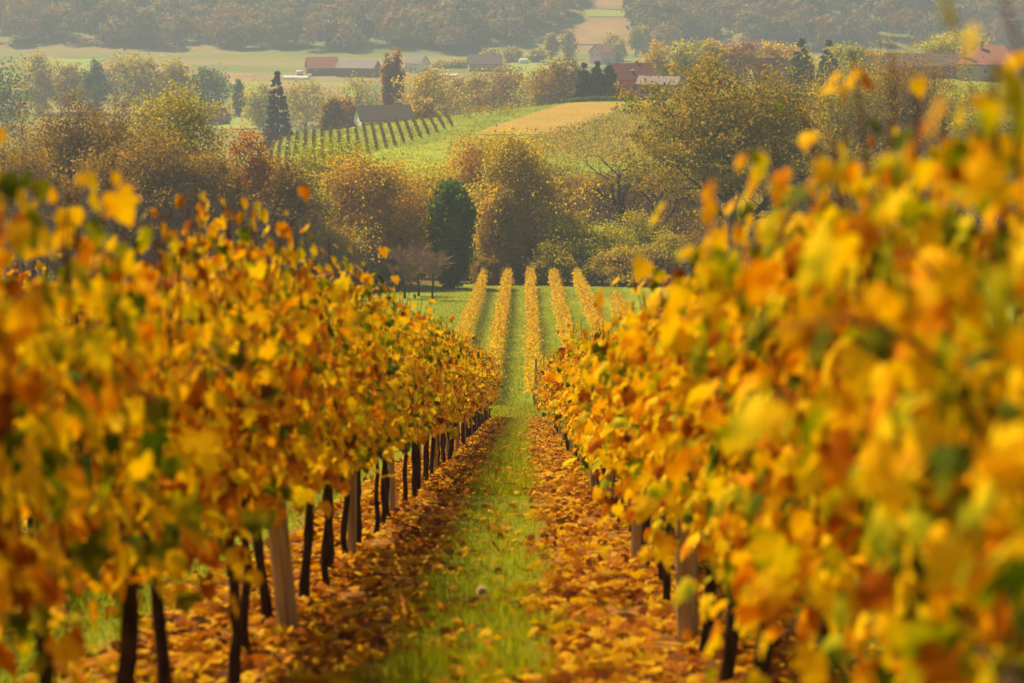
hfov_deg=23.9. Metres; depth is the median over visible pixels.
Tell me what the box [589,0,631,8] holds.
ploughed field
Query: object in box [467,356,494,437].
grapevine
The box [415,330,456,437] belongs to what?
grapevine
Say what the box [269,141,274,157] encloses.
vine row
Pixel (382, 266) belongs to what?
shrub
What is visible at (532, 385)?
grapevine
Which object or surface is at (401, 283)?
shrub
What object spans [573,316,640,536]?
grapevine
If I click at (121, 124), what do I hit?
bare tree
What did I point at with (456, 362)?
grapevine
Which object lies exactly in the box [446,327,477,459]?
grapevine
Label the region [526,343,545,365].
grapevine
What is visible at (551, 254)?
shrub
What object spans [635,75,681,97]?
brick shed
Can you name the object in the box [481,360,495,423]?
grapevine
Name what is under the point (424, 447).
grapevine
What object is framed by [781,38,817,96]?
spruce tree
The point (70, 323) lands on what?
grapevine
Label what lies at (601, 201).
bare tree
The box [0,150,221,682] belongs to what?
grapevine
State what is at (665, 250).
shrub
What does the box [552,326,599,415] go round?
grapevine
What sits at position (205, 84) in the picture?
broadleaf tree
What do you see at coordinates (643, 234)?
shrub
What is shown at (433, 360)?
grapevine
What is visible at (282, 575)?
trellis post
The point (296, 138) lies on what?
vine row
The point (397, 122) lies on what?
vine row
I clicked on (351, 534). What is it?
trellis post
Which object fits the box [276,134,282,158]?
vine row
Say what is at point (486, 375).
grapevine
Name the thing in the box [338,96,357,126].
broadleaf tree
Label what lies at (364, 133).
vine row
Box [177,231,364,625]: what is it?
grapevine
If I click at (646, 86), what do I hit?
door
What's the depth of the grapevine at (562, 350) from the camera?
33.89 m
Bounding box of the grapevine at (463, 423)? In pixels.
[453,337,490,443]
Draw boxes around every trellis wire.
[38,245,218,295]
[662,172,1019,323]
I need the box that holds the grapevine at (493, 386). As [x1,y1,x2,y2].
[483,358,504,422]
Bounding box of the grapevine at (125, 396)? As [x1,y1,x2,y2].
[73,278,128,494]
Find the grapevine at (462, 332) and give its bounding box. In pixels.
[453,324,467,339]
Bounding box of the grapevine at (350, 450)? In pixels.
[210,244,401,597]
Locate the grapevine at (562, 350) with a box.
[557,319,603,481]
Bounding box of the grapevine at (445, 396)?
[425,314,469,480]
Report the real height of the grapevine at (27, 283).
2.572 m
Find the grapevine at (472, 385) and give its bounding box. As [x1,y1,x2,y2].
[459,335,486,434]
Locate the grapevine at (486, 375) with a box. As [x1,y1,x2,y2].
[476,348,498,405]
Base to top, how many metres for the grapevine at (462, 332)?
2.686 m
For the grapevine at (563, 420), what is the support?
on the ground at (262, 60)
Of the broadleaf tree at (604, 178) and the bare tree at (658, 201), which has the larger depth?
the broadleaf tree at (604, 178)
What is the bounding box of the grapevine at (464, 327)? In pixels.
[451,321,469,335]
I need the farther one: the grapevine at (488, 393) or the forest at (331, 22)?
the forest at (331, 22)
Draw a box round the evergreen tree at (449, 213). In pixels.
[422,177,480,288]
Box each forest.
[0,0,579,46]
[621,0,1023,47]
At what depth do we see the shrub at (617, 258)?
257.27 m
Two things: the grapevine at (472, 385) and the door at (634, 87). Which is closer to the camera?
the grapevine at (472, 385)
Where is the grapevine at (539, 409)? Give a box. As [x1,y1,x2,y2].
[537,385,565,443]
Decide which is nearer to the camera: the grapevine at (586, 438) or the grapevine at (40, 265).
the grapevine at (40, 265)
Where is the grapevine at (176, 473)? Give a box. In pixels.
[12,178,321,682]
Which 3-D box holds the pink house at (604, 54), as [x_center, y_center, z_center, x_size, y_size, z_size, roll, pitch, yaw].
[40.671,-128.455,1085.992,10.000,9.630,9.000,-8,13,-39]
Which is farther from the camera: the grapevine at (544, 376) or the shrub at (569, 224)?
the shrub at (569, 224)
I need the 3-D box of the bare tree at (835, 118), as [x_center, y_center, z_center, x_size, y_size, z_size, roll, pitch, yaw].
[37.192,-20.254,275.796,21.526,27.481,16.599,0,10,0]
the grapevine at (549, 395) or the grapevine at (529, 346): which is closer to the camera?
the grapevine at (549, 395)
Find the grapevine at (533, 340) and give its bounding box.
[524,330,539,350]
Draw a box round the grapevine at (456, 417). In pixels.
[438,330,475,465]
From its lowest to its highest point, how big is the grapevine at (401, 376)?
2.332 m
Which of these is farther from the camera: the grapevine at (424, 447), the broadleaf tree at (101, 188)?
the broadleaf tree at (101, 188)
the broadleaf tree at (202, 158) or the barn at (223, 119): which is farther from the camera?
the barn at (223, 119)
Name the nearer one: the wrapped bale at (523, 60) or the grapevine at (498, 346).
the grapevine at (498, 346)
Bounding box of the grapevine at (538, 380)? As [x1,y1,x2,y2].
[535,365,547,406]
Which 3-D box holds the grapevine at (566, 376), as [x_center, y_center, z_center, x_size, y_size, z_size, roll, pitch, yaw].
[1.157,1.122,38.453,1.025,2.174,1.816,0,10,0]
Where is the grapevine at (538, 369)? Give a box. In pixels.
[537,358,544,398]
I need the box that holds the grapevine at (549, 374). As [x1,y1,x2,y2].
[546,356,579,453]
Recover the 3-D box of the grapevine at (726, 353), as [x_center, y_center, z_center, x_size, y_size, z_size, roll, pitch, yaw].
[1.039,0.516,8.360,1.068,2.374,1.701,0,10,0]
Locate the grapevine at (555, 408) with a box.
[552,356,563,414]
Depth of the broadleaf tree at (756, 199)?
261.09 m
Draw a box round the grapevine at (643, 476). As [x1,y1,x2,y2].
[542,276,763,656]
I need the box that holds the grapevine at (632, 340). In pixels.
[596,210,864,679]
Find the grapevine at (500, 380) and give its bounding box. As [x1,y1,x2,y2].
[485,365,508,419]
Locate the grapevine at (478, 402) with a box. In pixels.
[466,350,491,437]
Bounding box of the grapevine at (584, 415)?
[539,342,641,533]
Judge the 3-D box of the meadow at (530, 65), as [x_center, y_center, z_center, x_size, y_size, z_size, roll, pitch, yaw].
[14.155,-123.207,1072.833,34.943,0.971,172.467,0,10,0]
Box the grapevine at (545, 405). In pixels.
[537,385,557,432]
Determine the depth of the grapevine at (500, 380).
87.12 m
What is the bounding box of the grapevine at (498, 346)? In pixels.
[486,342,503,367]
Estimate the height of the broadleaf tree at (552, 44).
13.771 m
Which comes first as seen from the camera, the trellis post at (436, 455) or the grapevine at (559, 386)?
the grapevine at (559, 386)
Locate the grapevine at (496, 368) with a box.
[485,349,504,412]
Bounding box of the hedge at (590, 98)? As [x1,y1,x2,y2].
[567,94,688,102]
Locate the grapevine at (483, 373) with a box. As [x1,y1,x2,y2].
[461,352,495,441]
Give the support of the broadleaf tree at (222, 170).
on the ground at (262, 60)
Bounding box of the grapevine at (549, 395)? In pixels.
[543,358,558,420]
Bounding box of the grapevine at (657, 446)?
[592,242,866,681]
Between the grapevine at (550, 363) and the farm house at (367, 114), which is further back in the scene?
the farm house at (367, 114)
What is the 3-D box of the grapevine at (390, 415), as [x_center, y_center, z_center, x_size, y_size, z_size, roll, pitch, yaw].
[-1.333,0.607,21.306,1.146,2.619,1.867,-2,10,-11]
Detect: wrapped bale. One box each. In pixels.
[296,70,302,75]
[519,59,527,62]
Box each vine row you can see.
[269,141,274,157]
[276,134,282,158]
[284,132,290,157]
[292,130,298,158]
[301,129,307,160]
[311,129,315,159]
[320,127,323,160]
[328,126,332,153]
[337,125,341,149]
[345,124,350,151]
[353,122,359,150]
[361,122,369,151]
[370,121,377,149]
[378,120,387,147]
[386,118,396,145]
[394,117,406,142]
[403,117,412,139]
[411,116,421,136]
[419,114,429,134]
[427,113,437,131]
[436,113,445,128]
[443,112,452,126]
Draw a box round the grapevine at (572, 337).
[556,323,623,478]
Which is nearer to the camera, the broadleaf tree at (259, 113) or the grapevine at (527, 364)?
the grapevine at (527, 364)
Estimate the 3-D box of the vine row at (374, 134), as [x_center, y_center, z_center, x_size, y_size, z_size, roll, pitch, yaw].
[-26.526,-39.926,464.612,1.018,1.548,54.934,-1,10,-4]
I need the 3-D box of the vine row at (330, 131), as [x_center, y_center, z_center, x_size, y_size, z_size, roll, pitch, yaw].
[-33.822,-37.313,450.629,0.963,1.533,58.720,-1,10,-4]
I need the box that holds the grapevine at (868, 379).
[704,36,1023,682]
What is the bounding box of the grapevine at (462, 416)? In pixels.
[440,331,473,460]
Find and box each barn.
[201,107,232,124]
[304,57,337,75]
[335,60,381,77]
[882,53,962,78]
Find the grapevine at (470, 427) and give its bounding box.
[469,346,492,435]
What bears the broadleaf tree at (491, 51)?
on the ground at (262, 60)
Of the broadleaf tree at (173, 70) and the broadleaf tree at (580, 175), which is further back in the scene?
the broadleaf tree at (173, 70)
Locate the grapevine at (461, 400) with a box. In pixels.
[438,316,474,462]
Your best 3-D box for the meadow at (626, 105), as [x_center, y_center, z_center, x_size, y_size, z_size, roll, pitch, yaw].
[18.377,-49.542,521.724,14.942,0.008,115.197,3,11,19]
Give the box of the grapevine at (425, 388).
[357,293,446,522]
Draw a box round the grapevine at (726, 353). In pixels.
[649,174,954,646]
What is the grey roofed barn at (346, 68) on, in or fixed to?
on the ground at (262, 60)
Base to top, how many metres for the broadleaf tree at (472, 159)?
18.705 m
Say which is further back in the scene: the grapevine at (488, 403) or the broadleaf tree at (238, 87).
the broadleaf tree at (238, 87)
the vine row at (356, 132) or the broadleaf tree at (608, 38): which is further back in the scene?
the broadleaf tree at (608, 38)
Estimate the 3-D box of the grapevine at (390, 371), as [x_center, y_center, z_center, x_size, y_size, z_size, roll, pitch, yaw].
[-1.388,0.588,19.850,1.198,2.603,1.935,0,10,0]
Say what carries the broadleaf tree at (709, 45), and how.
on the ground at (262, 60)
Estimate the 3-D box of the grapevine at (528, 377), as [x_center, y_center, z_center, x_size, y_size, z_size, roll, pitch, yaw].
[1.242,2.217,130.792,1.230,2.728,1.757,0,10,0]
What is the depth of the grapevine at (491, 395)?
65.59 m
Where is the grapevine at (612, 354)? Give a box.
[581,267,674,600]
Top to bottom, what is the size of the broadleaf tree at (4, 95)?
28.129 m
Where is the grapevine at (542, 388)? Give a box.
[537,363,547,406]
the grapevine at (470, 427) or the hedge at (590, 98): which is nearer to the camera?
the grapevine at (470, 427)
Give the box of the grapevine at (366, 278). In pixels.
[274,242,404,585]
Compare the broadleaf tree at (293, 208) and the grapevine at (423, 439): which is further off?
the broadleaf tree at (293, 208)
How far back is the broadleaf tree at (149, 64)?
807.54 m
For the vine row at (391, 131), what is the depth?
465.68 m
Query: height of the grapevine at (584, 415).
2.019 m
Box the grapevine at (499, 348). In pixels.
[486,341,506,366]
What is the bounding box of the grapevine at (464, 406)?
[429,318,471,469]
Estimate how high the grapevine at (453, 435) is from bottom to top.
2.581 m
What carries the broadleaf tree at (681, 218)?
on the ground at (262, 60)
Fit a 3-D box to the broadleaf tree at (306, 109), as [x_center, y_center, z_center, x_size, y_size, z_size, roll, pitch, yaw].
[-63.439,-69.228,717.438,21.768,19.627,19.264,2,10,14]
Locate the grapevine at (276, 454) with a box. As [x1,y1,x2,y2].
[71,221,351,682]
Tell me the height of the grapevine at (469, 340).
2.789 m
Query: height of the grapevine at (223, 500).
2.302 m
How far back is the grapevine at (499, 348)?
149.94 m
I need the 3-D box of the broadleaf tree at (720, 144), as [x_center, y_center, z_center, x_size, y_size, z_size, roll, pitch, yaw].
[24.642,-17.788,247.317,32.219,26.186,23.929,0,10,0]
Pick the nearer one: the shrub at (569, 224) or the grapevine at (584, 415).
the grapevine at (584, 415)
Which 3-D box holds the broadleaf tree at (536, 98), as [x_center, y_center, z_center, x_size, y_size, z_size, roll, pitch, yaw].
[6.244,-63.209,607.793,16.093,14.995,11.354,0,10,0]
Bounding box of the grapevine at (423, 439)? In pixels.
[356,284,446,518]
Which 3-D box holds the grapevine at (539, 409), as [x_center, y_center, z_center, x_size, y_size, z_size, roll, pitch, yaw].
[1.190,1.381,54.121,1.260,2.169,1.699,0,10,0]
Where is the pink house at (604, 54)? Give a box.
[588,44,617,63]
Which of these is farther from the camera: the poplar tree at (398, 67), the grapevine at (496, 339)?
the poplar tree at (398, 67)
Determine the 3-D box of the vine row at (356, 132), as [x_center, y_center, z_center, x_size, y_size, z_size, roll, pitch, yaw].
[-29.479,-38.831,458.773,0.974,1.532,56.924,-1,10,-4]
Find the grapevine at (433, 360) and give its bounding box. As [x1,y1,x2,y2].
[387,290,454,500]
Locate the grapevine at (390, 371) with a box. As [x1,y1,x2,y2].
[317,271,412,553]
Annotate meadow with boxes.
[26,59,102,70]
[206,116,281,128]
[229,81,357,107]
[369,136,473,167]
[505,52,573,76]
[583,9,625,16]
[603,100,667,116]
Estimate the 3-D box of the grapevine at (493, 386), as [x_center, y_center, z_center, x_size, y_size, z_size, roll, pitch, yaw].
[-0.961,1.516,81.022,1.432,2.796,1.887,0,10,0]
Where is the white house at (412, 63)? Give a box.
[403,55,430,72]
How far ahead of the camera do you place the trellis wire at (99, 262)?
8.09 m
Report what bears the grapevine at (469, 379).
on the ground at (262, 60)
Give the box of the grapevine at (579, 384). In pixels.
[554,334,618,516]
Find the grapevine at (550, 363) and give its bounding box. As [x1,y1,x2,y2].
[527,344,572,450]
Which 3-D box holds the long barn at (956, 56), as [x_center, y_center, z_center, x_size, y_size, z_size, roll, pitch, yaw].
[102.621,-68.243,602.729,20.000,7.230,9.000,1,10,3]
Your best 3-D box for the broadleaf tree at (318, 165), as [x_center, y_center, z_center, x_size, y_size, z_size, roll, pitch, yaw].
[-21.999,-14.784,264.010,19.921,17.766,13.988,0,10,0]
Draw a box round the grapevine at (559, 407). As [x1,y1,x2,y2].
[554,346,576,425]
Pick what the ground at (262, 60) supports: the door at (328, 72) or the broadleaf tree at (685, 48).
the broadleaf tree at (685, 48)
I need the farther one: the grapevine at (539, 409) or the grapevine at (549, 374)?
the grapevine at (539, 409)
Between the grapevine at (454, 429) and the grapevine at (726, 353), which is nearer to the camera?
the grapevine at (726, 353)
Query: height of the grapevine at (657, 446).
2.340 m
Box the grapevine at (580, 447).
[554,338,604,489]
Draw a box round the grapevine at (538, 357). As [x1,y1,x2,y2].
[523,351,545,381]
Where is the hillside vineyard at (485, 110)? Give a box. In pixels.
[458,101,529,117]
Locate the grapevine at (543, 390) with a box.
[535,359,555,429]
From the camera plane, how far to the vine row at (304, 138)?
449.60 m
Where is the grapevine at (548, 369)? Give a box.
[546,352,570,442]
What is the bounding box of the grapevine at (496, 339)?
[488,330,505,362]
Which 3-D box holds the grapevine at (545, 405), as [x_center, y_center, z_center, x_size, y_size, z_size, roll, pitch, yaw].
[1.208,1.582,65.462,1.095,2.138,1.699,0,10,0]
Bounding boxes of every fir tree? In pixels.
[571,62,593,101]
[587,60,605,96]
[600,63,621,96]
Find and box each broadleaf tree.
[0,54,50,149]
[0,138,41,270]
[0,139,98,284]
[1,130,97,269]
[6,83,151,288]
[14,50,65,113]
[39,141,158,283]
[46,61,84,111]
[66,57,113,113]
[78,115,260,296]
[95,45,159,113]
[106,68,261,253]
[112,53,183,111]
[156,55,194,111]
[162,142,269,295]
[167,63,246,109]
[187,134,234,254]
[194,115,323,279]
[228,79,245,115]
[232,76,280,132]
[242,151,291,207]
[249,151,343,279]
[263,75,332,133]
[267,123,394,280]
[270,171,361,278]
[308,139,467,288]
[314,93,352,131]
[321,71,383,105]
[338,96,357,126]
[367,197,428,253]
[380,155,474,277]
[390,63,474,115]
[411,96,441,119]
[418,123,567,256]
[429,58,452,68]
[442,70,470,115]
[445,57,467,67]
[452,66,510,113]
[459,61,532,112]
[464,124,616,281]
[470,178,541,282]
[479,47,505,59]
[497,45,523,62]
[507,65,561,106]
[517,55,581,104]
[523,48,554,61]
[526,165,589,231]
[539,31,561,58]
[556,28,580,58]
[566,173,612,241]
[574,168,656,237]
[595,42,902,268]
[601,30,628,53]
[607,34,629,62]
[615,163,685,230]
[626,23,646,55]
[627,171,726,241]
[637,24,652,54]
[639,36,684,75]
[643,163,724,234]
[660,37,719,91]
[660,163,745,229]
[681,162,843,258]
[690,34,732,87]
[718,34,761,85]
[741,39,798,72]
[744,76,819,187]
[773,44,816,76]
[793,82,842,141]
[795,82,855,195]
[799,130,976,245]
[812,41,883,74]
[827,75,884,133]
[849,49,885,72]
[868,62,963,198]
[910,28,994,52]
[912,86,1022,256]
[930,71,1004,138]
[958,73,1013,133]
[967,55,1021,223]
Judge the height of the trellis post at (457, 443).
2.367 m
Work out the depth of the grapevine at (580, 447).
29.96 m
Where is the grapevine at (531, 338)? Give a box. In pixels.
[522,333,541,352]
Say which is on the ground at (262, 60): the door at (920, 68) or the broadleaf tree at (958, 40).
the broadleaf tree at (958, 40)
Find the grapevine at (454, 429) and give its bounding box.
[398,306,478,488]
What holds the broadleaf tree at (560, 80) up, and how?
on the ground at (262, 60)
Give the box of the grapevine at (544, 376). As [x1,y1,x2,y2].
[541,350,563,411]
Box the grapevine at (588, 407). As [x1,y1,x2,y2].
[563,325,643,549]
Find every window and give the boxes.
[967,68,972,73]
[983,69,988,73]
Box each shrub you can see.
[256,216,324,270]
[280,227,330,279]
[296,223,383,284]
[345,233,403,289]
[380,241,425,287]
[460,252,486,282]
[468,256,516,285]
[492,258,542,282]
[497,205,615,282]
[515,263,570,283]
[518,234,583,284]
[557,219,642,283]
[567,250,612,284]
[571,245,661,287]
[592,205,679,249]
[605,252,681,285]
[627,223,703,284]
[663,217,750,271]
[683,201,793,269]
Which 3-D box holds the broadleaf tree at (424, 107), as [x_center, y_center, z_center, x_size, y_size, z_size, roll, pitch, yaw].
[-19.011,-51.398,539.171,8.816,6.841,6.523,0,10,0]
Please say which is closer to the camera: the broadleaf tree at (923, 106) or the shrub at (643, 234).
the shrub at (643, 234)
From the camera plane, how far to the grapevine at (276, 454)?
11.15 m
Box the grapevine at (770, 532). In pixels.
[630,52,1022,682]
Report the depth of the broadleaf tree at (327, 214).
245.16 m
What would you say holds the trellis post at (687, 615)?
on the ground at (262, 60)
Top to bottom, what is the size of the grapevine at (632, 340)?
2.289 m
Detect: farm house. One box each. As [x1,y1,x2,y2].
[351,104,413,126]
[467,54,502,71]
[744,56,787,88]
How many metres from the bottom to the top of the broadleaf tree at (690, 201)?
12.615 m
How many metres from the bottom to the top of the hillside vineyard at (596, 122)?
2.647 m
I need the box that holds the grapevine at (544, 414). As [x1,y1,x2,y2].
[542,348,567,418]
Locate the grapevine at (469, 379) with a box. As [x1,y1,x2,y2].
[446,328,482,440]
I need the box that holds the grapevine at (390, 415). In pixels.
[323,281,421,542]
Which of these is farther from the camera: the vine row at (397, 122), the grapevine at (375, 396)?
the vine row at (397, 122)
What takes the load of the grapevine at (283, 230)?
on the ground at (262, 60)
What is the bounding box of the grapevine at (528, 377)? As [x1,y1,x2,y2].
[524,360,540,392]
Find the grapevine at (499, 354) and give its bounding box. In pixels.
[485,348,507,368]
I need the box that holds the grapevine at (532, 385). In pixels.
[520,363,543,405]
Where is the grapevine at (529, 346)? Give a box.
[522,344,540,371]
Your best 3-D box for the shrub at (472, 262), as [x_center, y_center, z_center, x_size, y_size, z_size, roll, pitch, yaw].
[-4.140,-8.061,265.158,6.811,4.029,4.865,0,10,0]
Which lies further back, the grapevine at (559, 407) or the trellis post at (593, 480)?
the grapevine at (559, 407)
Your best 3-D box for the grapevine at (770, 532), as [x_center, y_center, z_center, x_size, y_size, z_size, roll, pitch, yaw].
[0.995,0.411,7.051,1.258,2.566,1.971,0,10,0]
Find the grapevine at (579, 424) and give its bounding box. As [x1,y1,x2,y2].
[554,324,624,527]
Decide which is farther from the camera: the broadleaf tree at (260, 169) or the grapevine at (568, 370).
the broadleaf tree at (260, 169)
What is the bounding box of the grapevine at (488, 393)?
[478,356,496,426]
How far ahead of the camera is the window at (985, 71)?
587.97 m
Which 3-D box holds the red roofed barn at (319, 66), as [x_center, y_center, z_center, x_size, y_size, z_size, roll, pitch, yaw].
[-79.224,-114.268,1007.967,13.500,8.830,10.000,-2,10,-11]
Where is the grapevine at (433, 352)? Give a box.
[375,292,443,442]
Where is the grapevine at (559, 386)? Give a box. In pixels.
[548,353,585,472]
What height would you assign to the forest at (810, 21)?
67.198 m
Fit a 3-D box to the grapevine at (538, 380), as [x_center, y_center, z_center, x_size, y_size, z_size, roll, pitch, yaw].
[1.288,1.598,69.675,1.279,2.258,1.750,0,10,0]
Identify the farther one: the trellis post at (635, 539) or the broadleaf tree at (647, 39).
the broadleaf tree at (647, 39)
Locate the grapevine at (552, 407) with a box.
[546,359,578,460]
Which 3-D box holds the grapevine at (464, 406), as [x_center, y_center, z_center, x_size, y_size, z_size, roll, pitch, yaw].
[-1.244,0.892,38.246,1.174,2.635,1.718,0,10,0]
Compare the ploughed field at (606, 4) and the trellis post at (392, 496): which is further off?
the ploughed field at (606, 4)
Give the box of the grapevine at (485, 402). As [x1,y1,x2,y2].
[480,358,491,407]
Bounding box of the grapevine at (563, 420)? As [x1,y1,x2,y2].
[559,337,600,487]
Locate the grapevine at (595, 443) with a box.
[584,266,706,570]
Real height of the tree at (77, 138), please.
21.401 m
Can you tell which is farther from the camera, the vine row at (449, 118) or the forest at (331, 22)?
the forest at (331, 22)
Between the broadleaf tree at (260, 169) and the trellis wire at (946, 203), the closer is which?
the trellis wire at (946, 203)
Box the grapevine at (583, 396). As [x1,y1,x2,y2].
[576,280,669,580]
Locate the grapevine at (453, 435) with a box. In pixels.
[407,320,480,496]
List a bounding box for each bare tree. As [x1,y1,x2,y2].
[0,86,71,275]
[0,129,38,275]
[77,87,182,241]
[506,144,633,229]
[551,160,642,243]
[578,149,667,235]
[598,157,700,235]
[789,41,928,201]
[805,35,977,202]
[873,38,1004,215]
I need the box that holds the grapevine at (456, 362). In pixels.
[430,327,473,473]
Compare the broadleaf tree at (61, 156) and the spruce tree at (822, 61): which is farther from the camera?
the spruce tree at (822, 61)
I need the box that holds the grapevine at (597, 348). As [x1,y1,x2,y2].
[563,309,657,564]
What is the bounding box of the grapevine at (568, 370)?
[559,324,615,494]
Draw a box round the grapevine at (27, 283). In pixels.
[7,263,55,430]
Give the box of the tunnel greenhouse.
[283,76,309,79]
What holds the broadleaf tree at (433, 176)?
on the ground at (262, 60)
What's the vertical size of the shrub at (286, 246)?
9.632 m
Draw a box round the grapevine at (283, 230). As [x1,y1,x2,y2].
[160,178,333,650]
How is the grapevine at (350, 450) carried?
on the ground at (262, 60)
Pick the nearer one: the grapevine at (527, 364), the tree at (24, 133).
the grapevine at (527, 364)
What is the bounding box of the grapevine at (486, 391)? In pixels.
[472,353,490,426]
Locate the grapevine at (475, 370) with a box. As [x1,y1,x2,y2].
[447,333,482,454]
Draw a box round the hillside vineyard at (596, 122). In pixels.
[522,102,682,165]
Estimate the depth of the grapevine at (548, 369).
54.96 m
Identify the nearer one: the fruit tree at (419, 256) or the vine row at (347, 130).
the fruit tree at (419, 256)
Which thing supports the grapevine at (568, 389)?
on the ground at (262, 60)
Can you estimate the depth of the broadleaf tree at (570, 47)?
1117.21 m
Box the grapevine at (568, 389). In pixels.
[547,330,611,448]
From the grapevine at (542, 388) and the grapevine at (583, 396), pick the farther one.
the grapevine at (542, 388)
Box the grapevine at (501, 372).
[489,362,504,401]
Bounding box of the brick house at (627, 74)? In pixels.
[610,60,655,96]
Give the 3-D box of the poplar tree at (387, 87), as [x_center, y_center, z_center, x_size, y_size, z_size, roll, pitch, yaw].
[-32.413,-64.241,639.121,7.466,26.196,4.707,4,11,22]
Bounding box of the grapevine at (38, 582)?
[0,126,110,682]
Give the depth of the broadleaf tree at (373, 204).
251.59 m
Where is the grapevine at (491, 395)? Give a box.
[472,346,494,433]
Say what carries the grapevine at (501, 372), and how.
on the ground at (262, 60)
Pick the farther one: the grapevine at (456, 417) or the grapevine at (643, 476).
the grapevine at (456, 417)
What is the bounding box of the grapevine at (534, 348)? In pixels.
[525,342,546,362]
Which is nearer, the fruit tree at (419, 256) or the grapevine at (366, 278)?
the grapevine at (366, 278)
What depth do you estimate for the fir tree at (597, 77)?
556.85 m
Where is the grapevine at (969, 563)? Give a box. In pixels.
[713,0,1023,682]
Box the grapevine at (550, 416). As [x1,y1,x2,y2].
[544,368,565,422]
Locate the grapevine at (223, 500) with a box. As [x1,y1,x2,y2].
[54,202,293,682]
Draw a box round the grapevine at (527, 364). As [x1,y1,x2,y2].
[523,355,539,392]
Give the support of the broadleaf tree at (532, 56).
on the ground at (262, 60)
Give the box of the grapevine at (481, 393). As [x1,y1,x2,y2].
[452,345,485,450]
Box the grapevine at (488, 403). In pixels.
[478,350,493,427]
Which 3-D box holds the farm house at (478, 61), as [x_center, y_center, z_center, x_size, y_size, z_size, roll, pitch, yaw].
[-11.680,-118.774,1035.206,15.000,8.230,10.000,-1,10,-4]
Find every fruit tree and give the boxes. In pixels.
[384,243,423,297]
[394,236,440,295]
[406,249,452,298]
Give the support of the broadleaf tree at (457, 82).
on the ground at (262, 60)
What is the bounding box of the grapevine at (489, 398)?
[463,341,491,416]
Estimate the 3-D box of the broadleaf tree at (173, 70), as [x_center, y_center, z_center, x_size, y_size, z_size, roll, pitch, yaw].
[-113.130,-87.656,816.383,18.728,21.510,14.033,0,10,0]
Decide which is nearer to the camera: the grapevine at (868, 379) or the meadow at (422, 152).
the grapevine at (868, 379)
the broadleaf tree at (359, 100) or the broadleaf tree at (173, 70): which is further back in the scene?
the broadleaf tree at (173, 70)
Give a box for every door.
[325,69,331,75]
[346,70,353,76]
[632,85,636,93]
[641,85,662,93]
[920,68,931,78]
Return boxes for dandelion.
[476,585,486,627]
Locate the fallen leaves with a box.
[4,405,953,682]
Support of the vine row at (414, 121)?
on the ground at (262, 60)
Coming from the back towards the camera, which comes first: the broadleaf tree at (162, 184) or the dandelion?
the broadleaf tree at (162, 184)
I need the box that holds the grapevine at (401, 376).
[358,303,441,532]
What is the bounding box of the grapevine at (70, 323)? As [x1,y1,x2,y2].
[59,312,83,493]
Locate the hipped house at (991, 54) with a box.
[954,41,1023,81]
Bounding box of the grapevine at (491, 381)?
[474,363,502,431]
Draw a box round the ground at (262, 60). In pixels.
[0,0,1023,682]
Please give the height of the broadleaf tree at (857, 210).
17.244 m
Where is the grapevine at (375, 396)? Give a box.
[292,261,411,568]
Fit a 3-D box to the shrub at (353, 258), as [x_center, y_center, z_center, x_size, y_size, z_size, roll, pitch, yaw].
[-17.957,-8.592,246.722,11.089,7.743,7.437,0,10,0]
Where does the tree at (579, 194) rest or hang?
on the ground at (262, 60)
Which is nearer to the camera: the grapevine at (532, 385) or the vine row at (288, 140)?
the grapevine at (532, 385)
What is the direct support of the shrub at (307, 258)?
on the ground at (262, 60)
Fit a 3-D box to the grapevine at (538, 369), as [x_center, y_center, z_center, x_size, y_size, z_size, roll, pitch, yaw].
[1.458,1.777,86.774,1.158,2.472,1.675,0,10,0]
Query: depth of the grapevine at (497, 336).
155.81 m
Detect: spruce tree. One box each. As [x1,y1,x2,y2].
[260,71,294,149]
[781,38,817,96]
[815,39,842,93]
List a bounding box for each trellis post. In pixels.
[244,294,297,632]
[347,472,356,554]
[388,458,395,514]
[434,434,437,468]
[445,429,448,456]
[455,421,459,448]
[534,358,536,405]
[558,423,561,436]
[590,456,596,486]
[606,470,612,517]
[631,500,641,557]
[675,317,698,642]
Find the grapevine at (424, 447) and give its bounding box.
[423,350,467,476]
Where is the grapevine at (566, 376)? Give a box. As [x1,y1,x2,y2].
[553,345,587,459]
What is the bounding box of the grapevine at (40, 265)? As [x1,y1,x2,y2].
[2,249,108,540]
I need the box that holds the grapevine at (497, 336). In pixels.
[487,330,503,356]
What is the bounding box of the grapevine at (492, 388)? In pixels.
[484,352,502,422]
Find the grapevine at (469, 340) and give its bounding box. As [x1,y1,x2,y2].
[448,334,483,445]
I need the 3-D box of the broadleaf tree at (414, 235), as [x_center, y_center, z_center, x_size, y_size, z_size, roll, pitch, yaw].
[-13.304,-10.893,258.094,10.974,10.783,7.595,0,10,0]
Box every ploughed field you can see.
[43,56,255,86]
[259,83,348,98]
[472,102,624,133]
[570,17,631,43]
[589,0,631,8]
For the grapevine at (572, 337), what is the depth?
28.50 m
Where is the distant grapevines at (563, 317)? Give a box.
[458,263,637,351]
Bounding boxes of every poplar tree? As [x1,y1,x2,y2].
[376,49,402,104]
[387,47,407,104]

